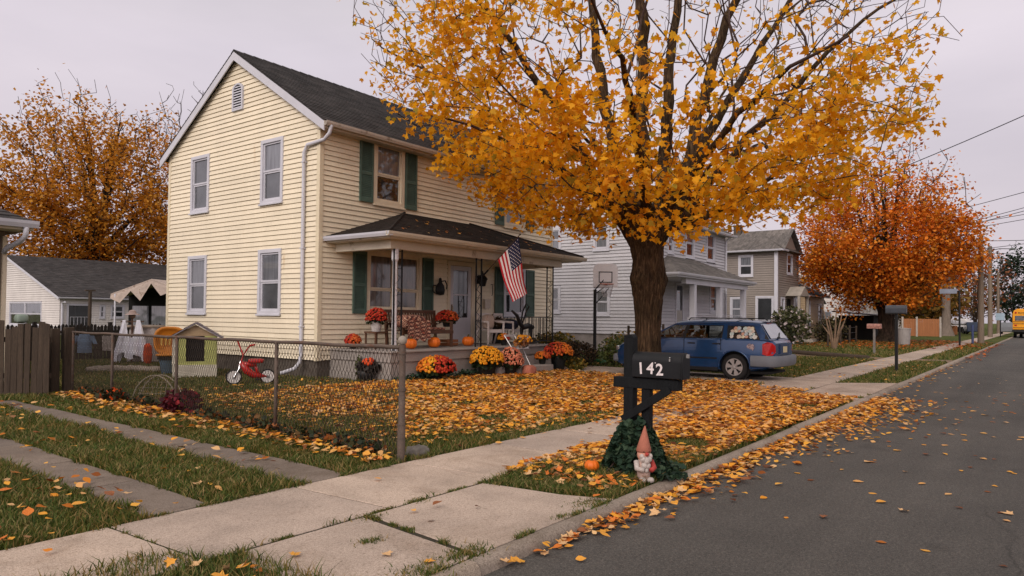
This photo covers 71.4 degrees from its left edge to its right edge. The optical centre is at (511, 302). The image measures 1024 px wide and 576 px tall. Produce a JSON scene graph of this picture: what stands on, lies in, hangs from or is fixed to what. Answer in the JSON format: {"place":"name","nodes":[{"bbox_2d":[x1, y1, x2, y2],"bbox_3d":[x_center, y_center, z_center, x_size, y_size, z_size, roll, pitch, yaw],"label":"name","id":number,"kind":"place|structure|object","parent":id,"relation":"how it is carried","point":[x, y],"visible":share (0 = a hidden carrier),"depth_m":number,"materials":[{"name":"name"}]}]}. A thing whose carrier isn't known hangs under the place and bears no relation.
{"place":"outdoors","nodes":[
{"label":"outdoors","id":0,"kind":"place"},
{"bbox_2d":[0,332,1011,575],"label":"sidewalk","id":1,"kind":"structure","parent":0,"point":[240,522],"depth_m":5.59,"materials":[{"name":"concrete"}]},
{"bbox_2d":[940,289,960,346],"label":"street sign","id":2,"kind":"object","parent":1,"relation":"on","point":[948,291],"visible":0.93,"depth_m":43.05,"materials":[{"name":"black metal"}]},
{"bbox_2d":[0,323,1017,575],"bbox_3d":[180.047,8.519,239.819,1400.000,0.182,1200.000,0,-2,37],"label":"ground","id":3,"kind":"structure","parent":0,"point":[967,337],"depth_m":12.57,"materials":[{"name":"green plant"}]},
{"bbox_2d":[0,209,39,361],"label":"house","id":4,"kind":"structure","parent":3,"relation":"on","point":[11,223],"depth_m":15.08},
{"bbox_2d":[0,320,52,394],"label":"board fence","id":5,"kind":"object","parent":3,"relation":"on","point":[14,379],"visible":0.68,"depth_m":12.80,"materials":[{"name":"brown wood"}]},
{"bbox_2d":[49,327,74,391],"bbox_3d":[-8.425,1.081,13.314,0.150,1.220,0.375,0,-2,37],"label":"gate post","id":6,"kind":"object","parent":3,"relation":"on","point":[55,334],"visible":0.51,"depth_m":13.25,"materials":[{"name":"brown wood"}]},
{"bbox_2d":[5,322,160,359],"bbox_3d":[-14.078,1.221,22.353,0.185,1.200,6.300,0,-2,37],"label":"picket fence","id":7,"kind":"object","parent":3,"relation":"on","point":[110,328],"visible":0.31,"depth_m":22.93,"materials":[{"name":"brown wood"}]},
{"bbox_2d":[5,255,166,334],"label":"house","id":8,"kind":"structure","parent":3,"relation":"on","point":[50,291],"depth_m":51.71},
{"bbox_2d":[9,301,41,325],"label":"window","id":9,"kind":"structure","parent":8,"relation":"in","point":[33,310],"depth_m":51.43,"materials":[{"name":"white plastic"}]},
{"bbox_2d":[66,304,87,326],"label":"window","id":10,"kind":"structure","parent":8,"relation":"in","point":[74,311],"depth_m":48.80,"materials":[{"name":"white plastic"}]},
{"bbox_2d":[110,305,124,318],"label":"window","id":11,"kind":"structure","parent":8,"relation":"in","point":[120,309],"depth_m":51.06,"materials":[{"name":"white plastic"}]},
{"bbox_2d":[0,63,179,263],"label":"oak tree","id":12,"kind":"object","parent":3,"relation":"on","point":[99,227],"visible":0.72,"depth_m":63.44,"materials":[{"name":"orange plant"}]},
{"bbox_2d":[94,387,129,402],"bbox_3d":[-6.594,1.578,11.775,0.627,0.358,0.480,0,-2,37],"label":"flower clump","id":13,"kind":"object","parent":3,"relation":"on","point":[113,394],"visible":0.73,"depth_m":11.70,"materials":[{"name":"green plant"}]},
{"bbox_2d":[85,365,160,372],"bbox_3d":[-9.851,1.717,18.150,1.825,0.234,0.423,1,-1,-6],"label":"stone edging","id":14,"kind":"object","parent":3,"relation":"on","point":[158,367],"visible":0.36,"depth_m":18.08,"materials":[{"name":"grey stone"}]},
{"bbox_2d":[114,310,145,362],"bbox_3d":[-11.171,1.021,20.917,1.020,1.600,0.472,1,-1,0],"label":"ghost gown","id":15,"kind":"object","parent":3,"relation":"on","point":[132,314],"visible":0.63,"depth_m":20.85,"materials":[{"name":"white fabric"}]},
{"bbox_2d":[110,279,165,325],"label":"fabric canopy","id":16,"kind":"object","parent":3,"relation":"on","point":[147,300],"visible":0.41,"depth_m":48.56,"materials":[{"name":"fabric"}]},
{"bbox_2d":[129,394,160,409],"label":"weeds","id":17,"kind":"object","parent":3,"relation":"on","point":[143,399],"visible":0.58,"depth_m":11.22,"materials":[{"name":"green plant"}]},
{"bbox_2d":[127,325,164,361],"bbox_3d":[-11.113,1.239,21.503,0.897,1.090,0.900,0,-2,37],"label":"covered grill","id":18,"kind":"object","parent":3,"relation":"on","point":[150,329],"visible":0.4,"depth_m":21.29,"materials":[{"name":"grey fabric"}]},
{"bbox_2d":[158,356,171,374],"bbox_3d":[-8.447,1.545,17.554,0.560,0.470,0.560,0,-2,37],"label":"tub","id":19,"kind":"object","parent":3,"relation":"on","point":[169,366],"visible":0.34,"depth_m":17.36,"materials":[{"name":"blue plastic"}]},
{"bbox_2d":[153,327,181,355],"bbox_3d":[-8.387,0.952,17.400,0.740,0.709,0.450,1,-1,-18],"label":"round chair","id":20,"kind":"object","parent":19,"relation":"on","point":[167,331],"visible":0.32,"depth_m":17.53,"materials":[{"name":"orange plastic"}]},
{"bbox_2d":[0,400,339,515],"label":"driveway strips","id":21,"kind":"object","parent":3,"relation":"on","point":[156,498],"visible":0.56,"depth_m":7.00,"materials":[{"name":"concrete"}]},
{"bbox_2d":[139,84,203,211],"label":"bare tree","id":22,"kind":"object","parent":3,"relation":"on","point":[167,127],"visible":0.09,"depth_m":72.44,"materials":[{"name":"brown plant"}]},
{"bbox_2d":[158,388,202,416],"bbox_3d":[-4.970,1.536,10.681,0.712,0.505,0.576,0,-2,37],"label":"shrub","id":23,"kind":"object","parent":3,"relation":"on","point":[166,404],"visible":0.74,"depth_m":10.58,"materials":[{"name":"red plant"}]},
{"bbox_2d":[167,322,223,376],"bbox_3d":[-7.593,1.129,17.112,1.213,1.301,1.000,1,-1,-21],"label":"playhouse","id":24,"kind":"object","parent":3,"relation":"on","point":[193,329],"visible":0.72,"depth_m":16.78,"materials":[{"name":"plastic"}]},
{"bbox_2d":[189,407,231,421],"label":"weeds","id":25,"kind":"object","parent":3,"relation":"on","point":[203,412],"visible":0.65,"depth_m":9.87,"materials":[{"name":"green plant"}]},
{"bbox_2d":[71,331,406,462],"bbox_3d":[-4.666,1.071,10.359,9.303,1.395,0.100,0,-2,40],"label":"chain link fence","id":26,"kind":"object","parent":3,"relation":"on","point":[401,424],"visible":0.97,"depth_m":9.24,"materials":[{"name":"metal"}]},
{"bbox_2d":[226,341,273,384],"bbox_3d":[-5.595,1.293,15.238,0.949,0.936,0.459,1,-1,-5],"label":"childs bike","id":27,"kind":"object","parent":3,"relation":"on","point":[230,373],"visible":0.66,"depth_m":15.21,"materials":[{"name":"metal"}]},
{"bbox_2d":[228,413,285,432],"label":"weeds","id":28,"kind":"object","parent":3,"relation":"on","point":[255,422],"visible":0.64,"depth_m":9.12,"materials":[{"name":"green plant"}]},
{"bbox_2d":[280,425,335,445],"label":"weeds","id":29,"kind":"object","parent":3,"relation":"on","point":[311,435],"visible":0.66,"depth_m":8.36,"materials":[{"name":"green plant"}]},
{"bbox_2d":[324,431,387,456],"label":"weeds","id":30,"kind":"object","parent":3,"relation":"on","point":[337,441],"visible":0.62,"depth_m":7.80,"materials":[{"name":"green plant"}]},
{"bbox_2d":[355,357,380,380],"bbox_3d":[-3.251,1.531,16.229,0.597,0.551,0.568,0,-2,37],"label":"potted mum","id":31,"kind":"object","parent":3,"relation":"on","point":[369,368],"visible":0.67,"depth_m":16.07,"materials":[{"name":"plant"}]},
{"bbox_2d":[159,49,586,379],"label":"house","id":32,"kind":"structure","parent":3,"relation":"on","point":[298,201],"depth_m":18.84,"materials":[{"name":"beige"}]},
{"bbox_2d":[185,255,207,314],"bbox_3d":[-8.939,-0.481,20.204,1.030,1.680,0.114,0,-2,37],"label":"window","id":33,"kind":"structure","parent":32,"relation":"in","point":[197,268],"depth_m":20.27,"materials":[{"name":"white plastic"}]},
{"bbox_2d":[188,153,210,214],"bbox_3d":[-8.865,-3.335,20.231,1.000,1.670,0.114,0,-2,37],"label":"window","id":34,"kind":"structure","parent":32,"relation":"in","point":[200,165],"depth_m":20.30,"materials":[{"name":"white plastic"}]},
{"bbox_2d":[255,248,282,315],"bbox_3d":[-6.183,-0.505,18.136,1.020,1.700,0.114,0,-2,37],"label":"window","id":35,"kind":"structure","parent":32,"relation":"in","point":[269,274],"depth_m":18.19,"materials":[{"name":"white plastic"}]},
{"bbox_2d":[258,136,284,205],"bbox_3d":[-6.134,-3.334,18.180,0.990,1.700,0.114,0,-2,37],"label":"window","id":36,"kind":"structure","parent":32,"relation":"in","point":[271,157],"depth_m":18.23,"materials":[{"name":"grey glass"}]},
{"bbox_2d":[344,333,361,348],"bbox_3d":[-3.833,0.933,17.124,0.438,0.372,0.437,0,-2,37],"label":"potted mum","id":37,"kind":"object","parent":32,"relation":"on","point":[354,338],"visible":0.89,"depth_m":17.02,"materials":[{"name":"plant"}]},
{"bbox_2d":[364,331,387,348],"bbox_3d":[-3.271,0.915,17.126,0.400,0.420,0.400,0,-2,37],"label":"plant stool","id":38,"kind":"object","parent":32,"relation":"on","point":[376,337],"visible":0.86,"depth_m":17.07,"materials":[{"name":"brown wood"}]},
{"bbox_2d":[365,307,387,331],"bbox_3d":[-3.265,0.412,17.140,0.566,0.585,0.565,0,-2,37],"label":"potted mum","id":39,"kind":"object","parent":38,"relation":"on","point":[376,318],"visible":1,"depth_m":17.01,"materials":[{"name":"red plant"}]},
{"bbox_2d":[373,144,405,209],"bbox_3d":[-3.245,-3.356,18.818,0.114,1.730,1.140,0,-2,37],"label":"window","id":40,"kind":"structure","parent":32,"relation":"in","point":[389,164],"depth_m":18.86,"materials":[{"name":"beige glass"}]},
{"bbox_2d":[366,250,422,314],"bbox_3d":[-3.116,-0.505,18.970,0.114,1.660,2.030,0,-2,37],"label":"window","id":41,"kind":"structure","parent":32,"relation":"in","point":[379,263],"depth_m":18.90,"materials":[{"name":"beige glass"}]},
{"bbox_2d":[383,309,452,346],"bbox_3d":[-2.386,0.680,18.313,0.710,0.963,1.850,0,-2,37],"label":"bench","id":42,"kind":"object","parent":32,"relation":"on","point":[433,323],"visible":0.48,"depth_m":18.59,"materials":[{"name":"brown wood"}]},
{"bbox_2d":[397,315,430,341],"bbox_3d":[-2.530,0.648,17.639,0.569,0.689,0.901,0,-2,37],"label":"blanket","id":43,"kind":"object","parent":42,"relation":"on","point":[418,327],"visible":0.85,"depth_m":17.48,"materials":[{"name":"fabric"}]},
{"bbox_2d":[435,309,458,326],"bbox_3d":[-1.742,0.429,19.161,0.653,0.467,0.650,0,-2,37],"label":"potted mum","id":44,"kind":"object","parent":42,"relation":"on","point":[444,315],"visible":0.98,"depth_m":18.99,"materials":[{"name":"plant"}]},
{"bbox_2d":[446,261,473,343],"bbox_3d":[-1.521,0.016,21.085,0.133,2.420,1.290,0,-2,37],"label":"door","id":45,"kind":"structure","parent":32,"relation":"in","point":[460,279],"depth_m":21.13,"materials":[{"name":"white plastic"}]},
{"bbox_2d":[474,313,504,344],"bbox_3d":[-0.649,0.776,20.734,0.670,0.916,0.731,2,-2,-38],"label":"plastic chair","id":46,"kind":"object","parent":32,"relation":"on","point":[492,331],"visible":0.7,"depth_m":20.64,"materials":[{"name":"white plastic"}]},
{"bbox_2d":[483,234,526,301],"bbox_3d":[-0.203,-0.898,18.785,1.197,1.786,0.404,1,-1,5],"label":"flag","id":47,"kind":"object","parent":32,"relation":"attached to","point":[510,261],"visible":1,"depth_m":18.74,"materials":[{"name":"multicoloured fabric"}]},
{"bbox_2d":[503,269,525,317],"bbox_3d":[0.083,-0.298,23.230,0.114,1.630,1.210,0,-2,37],"label":"window","id":48,"kind":"structure","parent":32,"relation":"in","point":[517,306],"depth_m":23.22,"materials":[{"name":"white glass"}]},
{"bbox_2d":[504,183,526,231],"bbox_3d":[0.095,-3.228,23.267,0.114,1.730,1.210,0,-2,37],"label":"window","id":49,"kind":"structure","parent":32,"relation":"in","point":[507,224],"depth_m":23.24,"materials":[{"name":"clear glass"}]},
{"bbox_2d":[504,334,529,364],"bbox_3d":[0.144,1.284,19.054,0.574,0.825,0.464,0,-2,37],"label":"handrail","id":50,"kind":"object","parent":32,"relation":"on","point":[510,335],"visible":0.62,"depth_m":19.12,"materials":[{"name":"white metal"}]},
{"bbox_2d":[513,334,532,347],"bbox_3d":[0.294,1.054,19.209,0.486,0.367,0.546,0,-2,37],"label":"flower bunch","id":51,"kind":"object","parent":50,"relation":"on","point":[522,340],"visible":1,"depth_m":19.10,"materials":[{"name":"yellow plant"}]},
{"bbox_2d":[405,444,428,457],"bbox_3d":[-1.022,1.612,7.659,0.191,0.147,0.252,0,-2,37],"label":"stone","id":52,"kind":"object","parent":3,"relation":"on","point":[418,448],"visible":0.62,"depth_m":7.59,"materials":[{"name":"grey stone"}]},
{"bbox_2d":[245,483,612,575],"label":"driveway apron","id":53,"kind":"object","parent":3,"relation":"on","point":[499,515],"visible":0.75,"depth_m":4.95,"materials":[{"name":"concrete"}]},
{"bbox_2d":[416,355,456,378],"bbox_3d":[-1.761,1.529,16.633,0.943,0.604,0.947,0,-2,37],"label":"potted mum","id":54,"kind":"object","parent":3,"relation":"on","point":[435,366],"visible":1,"depth_m":16.36,"materials":[{"name":"plant"}]},
{"bbox_2d":[469,346,504,374],"bbox_3d":[-0.630,1.482,17.977,0.907,0.776,0.906,0,-2,37],"label":"potted mum","id":55,"kind":"object","parent":3,"relation":"on","point":[485,360],"visible":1,"depth_m":17.74,"materials":[{"name":"plant"}]},
{"bbox_2d":[499,346,523,373],"bbox_3d":[-0.046,1.510,18.332,0.739,0.747,0.733,0,-2,37],"label":"potted mum","id":56,"kind":"object","parent":3,"relation":"on","point":[513,362],"visible":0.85,"depth_m":18.14,"materials":[{"name":"plant"}]},
{"bbox_2d":[532,331,578,355],"bbox_3d":[1.293,1.479,22.724,1.520,1.135,2.253,0,-2,37],"label":"shrub","id":57,"kind":"object","parent":3,"relation":"on","point":[561,336],"visible":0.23,"depth_m":22.46,"materials":[{"name":"green plant"}]},
{"bbox_2d":[544,341,573,369],"bbox_3d":[1.312,1.525,20.226,0.900,0.825,0.895,0,-2,37],"label":"potted mum","id":58,"kind":"object","parent":3,"relation":"on","point":[560,353],"visible":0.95,"depth_m":20.03,"materials":[{"name":"plant"}]},
{"bbox_2d":[565,357,587,369],"bbox_3d":[1.824,1.785,20.519,0.616,0.445,0.809,0,-2,37],"label":"shrub","id":59,"kind":"object","parent":3,"relation":"on","point":[578,363],"visible":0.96,"depth_m":20.36,"materials":[{"name":"green plant"}]},
{"bbox_2d":[564,340,598,365],"bbox_3d":[1.971,1.627,22.184,1.530,0.886,1.543,0,-2,37],"label":"shrub","id":60,"kind":"object","parent":3,"relation":"on","point":[579,346],"visible":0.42,"depth_m":21.91,"materials":[{"name":"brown plant"}]},
{"bbox_2d":[589,264,617,362],"bbox_3d":[2.959,0.365,23.826,1.025,3.330,0.868,0,-2,37],"label":"basketball hoop","id":61,"kind":"object","parent":3,"relation":"on","point":[605,276],"visible":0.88,"depth_m":23.91,"materials":[{"name":"black metal"}]},
{"bbox_2d":[594,336,623,366],"bbox_3d":[3.256,1.587,22.395,1.238,1.071,1.502,0,-2,37],"label":"shrub","id":62,"kind":"object","parent":3,"relation":"on","point":[606,356],"visible":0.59,"depth_m":22.22,"materials":[{"name":"green plant"}]},
{"bbox_2d":[599,414,687,480],"bbox_3d":[1.284,1.393,6.951,0.888,0.576,0.729,0,-2,37],"label":"ivy","id":63,"kind":"object","parent":3,"relation":"on","point":[616,449],"visible":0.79,"depth_m":6.83,"materials":[{"name":"green plant"}]},
{"bbox_2d":[634,426,656,483],"bbox_3d":[1.219,1.396,6.527,0.179,0.513,0.198,0,-2,37],"label":"garden gnome","id":64,"kind":"object","parent":3,"relation":"on","point":[644,464],"visible":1,"depth_m":6.50,"materials":[{"name":"ceramic"}]},
{"bbox_2d":[339,0,963,377],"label":"maple tree","id":65,"kind":"object","parent":3,"relation":"on","point":[680,194],"visible":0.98,"depth_m":14.84,"materials":[{"name":"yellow plant"}]},
{"bbox_2d":[614,334,689,466],"bbox_3d":[1.352,1.038,6.929,0.775,1.444,0.189,0,-2,37],"label":"mailbox","id":66,"kind":"object","parent":3,"relation":"on","point":[665,374],"visible":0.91,"depth_m":6.91,"materials":[{"name":"black metal"}]},
{"bbox_2d":[553,175,756,351],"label":"house","id":67,"kind":"structure","parent":3,"relation":"on","point":[699,283],"depth_m":32.94,"materials":[{"name":"white"}]},
{"bbox_2d":[553,286,560,313],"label":"window","id":68,"kind":"structure","parent":67,"relation":"in","point":[557,289],"depth_m":33.68,"materials":[{"name":"white glass"}]},
{"bbox_2d":[592,224,609,251],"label":"window","id":69,"kind":"structure","parent":67,"relation":"in","point":[600,245],"depth_m":32.31,"materials":[{"name":"white plastic"}]},
{"bbox_2d":[594,288,609,316],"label":"window","id":70,"kind":"structure","parent":67,"relation":"in","point":[603,305],"depth_m":32.17,"materials":[{"name":"white plastic"}]},
{"bbox_2d":[674,282,683,329],"bbox_3d":[7.909,0.188,33.675,0.080,2.200,0.950,0,-2,37],"label":"door","id":71,"kind":"structure","parent":67,"relation":"in","point":[679,287],"depth_m":33.72,"materials":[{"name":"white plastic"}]},
{"bbox_2d":[685,228,695,259],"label":"window","id":72,"kind":"structure","parent":67,"relation":"in","point":[690,244],"depth_m":34.78,"materials":[{"name":"white plastic"}]},
{"bbox_2d":[706,233,714,262],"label":"window","id":73,"kind":"structure","parent":67,"relation":"in","point":[710,239],"depth_m":36.94,"materials":[{"name":"white plastic"}]},
{"bbox_2d":[709,287,716,313],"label":"window","id":74,"kind":"structure","parent":67,"relation":"in","point":[712,292],"depth_m":37.14,"materials":[{"name":"white glass"}]},
{"bbox_2d":[732,115,1023,230],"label":"overhead cable","id":75,"kind":"object","parent":67,"relation":"attached to","point":[921,159],"visible":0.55,"depth_m":29.14,"materials":[{"name":"black rubber"}]},
{"bbox_2d":[431,334,1018,575],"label":"kerb","id":76,"kind":"structure","parent":3,"relation":"on","point":[520,548],"depth_m":5.67,"materials":[{"name":"concrete"}]},
{"bbox_2d":[725,225,832,342],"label":"house","id":77,"kind":"structure","parent":3,"relation":"on","point":[766,260],"depth_m":47.31,"materials":[{"name":"beige"}]},
{"bbox_2d":[730,297,739,319],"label":"window","id":78,"kind":"structure","parent":77,"relation":"in","point":[734,301],"depth_m":47.79,"materials":[{"name":"white plastic"}]},
{"bbox_2d":[738,255,752,276],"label":"window","id":79,"kind":"structure","parent":77,"relation":"in","point":[745,262],"depth_m":47.44,"materials":[{"name":"white plastic"}]},
{"bbox_2d":[755,296,773,321],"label":"window","id":80,"kind":"structure","parent":77,"relation":"in","point":[764,305],"depth_m":46.64,"materials":[{"name":"white plastic"}]},
{"bbox_2d":[768,305,813,344],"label":"shrub","id":81,"kind":"object","parent":3,"relation":"on","point":[799,320],"visible":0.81,"depth_m":42.27,"materials":[{"name":"green plant"}]},
{"bbox_2d":[799,284,830,338],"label":"house","id":82,"kind":"structure","parent":3,"relation":"on","point":[816,311],"depth_m":52.62,"materials":[{"name":"beige"}]},
{"bbox_2d":[813,316,848,341],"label":"shrub","id":83,"kind":"object","parent":3,"relation":"on","point":[823,332],"visible":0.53,"depth_m":47.16,"materials":[{"name":"green plant"}]},
{"bbox_2d":[792,350,869,358],"bbox_3d":[12.924,2.224,30.460,0.389,0.240,6.296,1,-1,-16],"label":"log edging","id":84,"kind":"object","parent":3,"relation":"on","point":[813,353],"visible":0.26,"depth_m":29.59,"materials":[{"name":"brown wood"}]},
{"bbox_2d":[799,264,867,319],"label":"house","id":85,"kind":"structure","parent":3,"relation":"on","point":[829,300],"depth_m":75.04,"materials":[{"name":"white"}]},
{"bbox_2d":[822,306,846,348],"bbox_3d":[16.893,1.339,37.327,1.207,2.267,0.997,0,-2,37],"label":"pruned shrub","id":86,"kind":"object","parent":3,"relation":"on","point":[834,342],"visible":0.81,"depth_m":37.19,"materials":[{"name":"brown plant"}]},
{"bbox_2d":[832,311,877,339],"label":"shed","id":87,"kind":"structure","parent":3,"relation":"on","point":[864,332],"depth_m":53.03,"materials":[{"name":"metal"}]},
{"bbox_2d":[885,305,906,370],"bbox_3d":[11.421,1.078,21.164,0.550,1.970,0.200,0,-2,37],"label":"mailbox","id":88,"kind":"object","parent":3,"relation":"on","point":[896,310],"visible":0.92,"depth_m":21.12,"materials":[{"name":"black metal"}]},
{"bbox_2d":[789,133,1011,341],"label":"maple tree","id":89,"kind":"object","parent":3,"relation":"on","point":[889,271],"visible":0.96,"depth_m":46.97,"materials":[{"name":"orange plant"}]},
{"bbox_2d":[898,328,910,345],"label":"trash bin","id":90,"kind":"object","parent":3,"relation":"on","point":[904,335],"visible":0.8,"depth_m":43.48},
{"bbox_2d":[902,317,941,336],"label":"board fence","id":91,"kind":"object","parent":3,"relation":"on","point":[925,327],"visible":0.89,"depth_m":69.69,"materials":[{"name":"orange wood"}]},
{"bbox_2d":[898,284,970,327],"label":"tree","id":92,"kind":"object","parent":3,"relation":"on","point":[930,313],"visible":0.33,"depth_m":76.72,"materials":[{"name":"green plant"}]},
{"bbox_2d":[939,252,954,335],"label":"pollarded tree","id":93,"kind":"object","parent":3,"relation":"on","point":[947,329],"visible":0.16,"depth_m":75.12,"materials":[{"name":"grey plant"}]},
{"bbox_2d":[934,254,987,317],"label":"tree","id":94,"kind":"object","parent":3,"relation":"on","point":[974,277],"visible":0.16,"depth_m":108.02,"materials":[{"name":"green plant"}]},
{"bbox_2d":[952,268,1005,321],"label":"tree","id":95,"kind":"object","parent":3,"relation":"on","point":[973,308],"visible":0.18,"depth_m":170.66,"materials":[{"name":"green plant"}]},
{"bbox_2d":[977,235,983,343],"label":"utility pole","id":96,"kind":"object","parent":3,"relation":"on","point":[980,334],"visible":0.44,"depth_m":48.01,"materials":[{"name":"brown wood"}]},
{"bbox_2d":[953,244,1016,321],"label":"tree","id":97,"kind":"object","parent":3,"relation":"on","point":[985,307],"visible":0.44,"depth_m":124.81,"materials":[{"name":"green plant"}]},
{"bbox_2d":[996,272,999,332],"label":"utility pole","id":98,"kind":"object","parent":3,"relation":"on","point":[998,309],"visible":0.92,"depth_m":97.47,"materials":[{"name":"brown wood"}]},
{"bbox_2d":[988,246,1015,336],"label":"utility pole","id":99,"kind":"object","parent":3,"relation":"on","point":[990,316],"visible":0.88,"depth_m":70.97,"materials":[{"name":"brown wood"}]},
{"bbox_2d":[984,241,1023,322],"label":"tree","id":100,"kind":"object","parent":3,"relation":"on","point":[1013,301],"visible":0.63,"depth_m":134.31,"materials":[{"name":"green plant"}]},
{"bbox_2d":[0,0,1023,323],"label":"sky","id":101,"kind":"structure","parent":0,"point":[134,48],"materials":[{"name":"grey"}]},
{"bbox_2d":[509,303,539,343],"bbox_3d":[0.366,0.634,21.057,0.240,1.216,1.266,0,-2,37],"label":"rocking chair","id":102,"kind":"object","parent":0,"point":[523,327],"visible":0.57,"depth_m":20.97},
{"bbox_2d":[564,365,896,400],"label":"parking driveway","id":103,"kind":"structure","parent":0,"point":[858,389],"depth_m":16.79,"materials":[{"name":"concrete"}]},
{"bbox_2d":[613,317,796,379],"bbox_3d":[5.090,1.206,19.108,4.630,1.596,2.027,0,-2,37],"label":"station wagon","id":104,"kind":"object","parent":103,"relation":"on","point":[739,349],"visible":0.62,"depth_m":17.91,"materials":[{"name":"blue paint"}]},
{"bbox_2d":[484,334,1023,575],"bbox_3d":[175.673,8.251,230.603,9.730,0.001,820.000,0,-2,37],"label":"road","id":105,"kind":"structure","parent":0,"point":[750,533],"depth_m":5.97,"materials":[{"name":"grey asphalt"}]},
{"bbox_2d":[0,219,1023,571],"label":"leaf litter","id":106,"kind":"object","parent":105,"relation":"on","point":[746,413],"visible":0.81,"depth_m":11.18,"materials":[{"name":"orange plant"}]},
{"bbox_2d":[796,339,1003,358],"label":"orange leaf litter","id":107,"kind":"object","parent":105,"relation":"on","point":[911,343],"visible":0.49,"depth_m":43.66,"materials":[{"name":"orange plant"}]},
{"bbox_2d":[1010,309,1023,337],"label":"school bus","id":108,"kind":"object","parent":105,"relation":"on","point":[1017,319],"visible":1,"depth_m":71.75,"materials":[{"name":"yellow metal"}]},
{"bbox_3d":[-12.643,1.323,21.711,2.360,1.000,1.852,0,-2,37],"label":"clothes line","id":109,"kind":"object","parent":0,"visible":0},
{"bbox_2d":[75,334,96,352],"bbox_3d":[-13.032,1.258,21.700,0.810,0.560,0.223,1,-1,1],"label":"shirt","id":110,"kind":"object","parent":109,"relation":"hanging from","point":[85,341],"visible":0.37,"depth_m":21.61,"materials":[{"name":"blue fabric"}]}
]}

